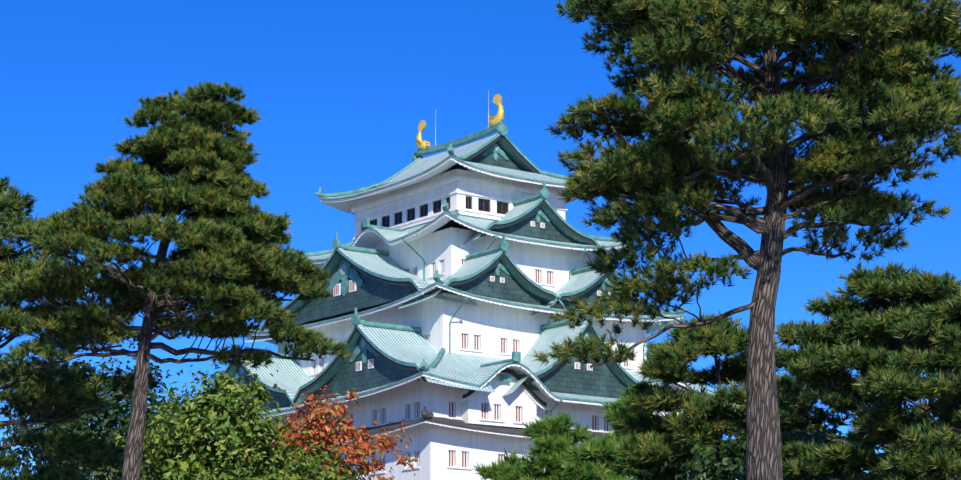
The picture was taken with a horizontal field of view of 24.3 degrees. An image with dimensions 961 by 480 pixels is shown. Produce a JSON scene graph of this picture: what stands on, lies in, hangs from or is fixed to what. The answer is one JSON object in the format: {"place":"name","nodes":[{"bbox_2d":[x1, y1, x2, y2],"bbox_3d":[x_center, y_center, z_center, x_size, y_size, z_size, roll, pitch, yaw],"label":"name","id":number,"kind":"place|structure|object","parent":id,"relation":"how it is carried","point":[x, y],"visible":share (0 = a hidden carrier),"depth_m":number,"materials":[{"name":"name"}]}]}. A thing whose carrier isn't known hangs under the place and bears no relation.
{"place":"outdoors","nodes":[
{"label":"outdoors","id":0,"kind":"place"},
{"bbox_2d":[0,175,166,479],"bbox_3d":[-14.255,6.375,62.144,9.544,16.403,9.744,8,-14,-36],"label":"pine","id":1,"kind":"object","parent":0,"point":[66,386],"depth_m":62.17,"materials":[{"name":"green plant"}]},
{"bbox_2d":[0,79,350,479],"bbox_3d":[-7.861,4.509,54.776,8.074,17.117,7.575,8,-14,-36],"label":"pine","id":2,"kind":"object","parent":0,"point":[229,187],"depth_m":54.80,"materials":[{"name":"green plant"}]},
{"bbox_2d":[216,121,739,479],"bbox_3d":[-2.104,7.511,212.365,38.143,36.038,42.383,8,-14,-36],"label":"castle","id":3,"kind":"structure","parent":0,"point":[483,390],"depth_m":198.76,"materials":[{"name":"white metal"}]},
{"bbox_2d":[415,120,429,149],"bbox_3d":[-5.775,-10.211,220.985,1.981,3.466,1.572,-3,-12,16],"label":"roof ornament","id":4,"kind":"object","parent":3,"relation":"on","point":[421,144],"visible":0.94,"depth_m":220.96,"materials":[{"name":"gold metal"}]},
{"bbox_2d":[435,90,488,144],"bbox_3d":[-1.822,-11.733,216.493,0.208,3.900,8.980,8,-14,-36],"label":"lightning rods","id":5,"kind":"object","parent":3,"relation":"on","point":[488,117],"visible":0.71,"depth_m":213.34,"materials":[{"name":"grey metal"}]},
{"bbox_2d":[326,235,660,418],"bbox_3d":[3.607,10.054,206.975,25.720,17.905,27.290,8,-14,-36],"label":"downspouts","id":6,"kind":"object","parent":3,"relation":"attached to","point":[495,237],"visible":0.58,"depth_m":200.08,"materials":[{"name":"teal metal"}]},
{"bbox_2d":[488,94,504,125],"bbox_3d":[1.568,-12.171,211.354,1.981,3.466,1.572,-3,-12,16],"label":"roof ornament","id":7,"kind":"object","parent":3,"relation":"on","point":[498,117],"visible":0.96,"depth_m":210.90,"materials":[{"name":"gold metal"}]},
{"bbox_2d":[0,0,960,479],"label":"sky","id":8,"kind":"structure","parent":0,"point":[341,91],"materials":[{"name":"blue"}]},
{"bbox_2d":[608,309,835,479],"bbox_3d":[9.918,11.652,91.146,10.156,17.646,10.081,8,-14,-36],"label":"pine","id":9,"kind":"object","parent":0,"point":[726,337],"depth_m":91.03,"materials":[{"name":"green plant"}]},
{"bbox_2d":[529,0,960,479],"bbox_3d":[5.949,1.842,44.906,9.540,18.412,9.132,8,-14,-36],"label":"pine","id":10,"kind":"object","parent":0,"point":[664,121],"depth_m":44.66,"materials":[{"name":"green plant"}]},
{"bbox_2d":[741,258,960,479],"bbox_3d":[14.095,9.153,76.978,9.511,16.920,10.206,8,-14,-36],"label":"pine","id":11,"kind":"object","parent":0,"point":[844,340],"depth_m":76.35,"materials":[{"name":"green plant"}]},
{"bbox_2d":[844,285,960,479],"bbox_3d":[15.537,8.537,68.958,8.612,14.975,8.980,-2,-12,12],"label":"pine","id":12,"kind":"object","parent":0,"point":[915,458],"depth_m":68.77,"materials":[{"name":"green plant"}]},
{"label":"ground","id":13,"kind":"structure","parent":0,"visible":0},
{"bbox_2d":[0,346,209,479],"bbox_3d":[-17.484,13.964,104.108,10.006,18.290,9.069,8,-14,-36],"label":"broadleaf","id":14,"kind":"object","parent":13,"relation":"on","point":[83,421],"depth_m":103.68,"materials":[{"name":"green plant"}]},
{"bbox_2d":[111,362,329,479],"bbox_3d":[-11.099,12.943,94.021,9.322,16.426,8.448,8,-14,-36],"label":"broadleaf tree","id":15,"kind":"object","parent":13,"relation":"on","point":[232,407],"depth_m":93.76,"materials":[{"name":"green plant"}]},
{"bbox_2d":[267,430,379,479],"bbox_3d":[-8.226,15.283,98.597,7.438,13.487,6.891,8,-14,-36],"label":"shrub","id":16,"kind":"object","parent":13,"relation":"on","point":[332,473],"visible":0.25,"depth_m":98.24,"materials":[{"name":"plant"}]},
{"bbox_2d":[244,374,417,479],"bbox_3d":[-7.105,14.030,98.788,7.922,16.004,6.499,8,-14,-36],"label":"autumn tree","id":17,"kind":"object","parent":13,"relation":"on","point":[319,428],"depth_m":99.17,"materials":[{"name":"orange plant"}]},
{"bbox_2d":[471,447,529,479],"bbox_3d":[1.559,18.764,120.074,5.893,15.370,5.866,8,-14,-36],"label":"young pine","id":18,"kind":"object","parent":13,"relation":"on","point":[509,468],"visible":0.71,"depth_m":120.64,"materials":[{"name":"green plant"}]},
{"bbox_2d":[516,411,596,479],"bbox_3d":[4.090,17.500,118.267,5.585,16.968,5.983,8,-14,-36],"label":"young pine","id":19,"kind":"object","parent":13,"relation":"on","point":[547,449],"depth_m":119.12,"materials":[{"name":"green plant"}]},
{"bbox_2d":[551,430,638,479],"bbox_3d":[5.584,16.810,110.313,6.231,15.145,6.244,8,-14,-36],"label":"young pine","id":20,"kind":"object","parent":13,"relation":"on","point":[595,451],"depth_m":110.82,"materials":[{"name":"green plant"}]},
{"bbox_2d":[599,393,670,479],"bbox_3d":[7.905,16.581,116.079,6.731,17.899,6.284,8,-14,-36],"label":"young pine","id":21,"kind":"object","parent":13,"relation":"on","point":[612,412],"depth_m":117.58,"materials":[{"name":"green plant"}]},
{"bbox_2d":[648,439,723,478],"bbox_3d":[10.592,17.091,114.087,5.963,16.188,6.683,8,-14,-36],"label":"young pine","id":22,"kind":"object","parent":13,"relation":"on","point":[703,448],"depth_m":114.90,"materials":[{"name":"green plant"}]},
{"bbox_2d":[675,413,890,479],"bbox_3d":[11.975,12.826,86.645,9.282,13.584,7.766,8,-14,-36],"label":"broadleaf tree","id":23,"kind":"object","parent":13,"relation":"on","point":[716,468],"depth_m":86.53,"materials":[{"name":"green plant"}]}
]}

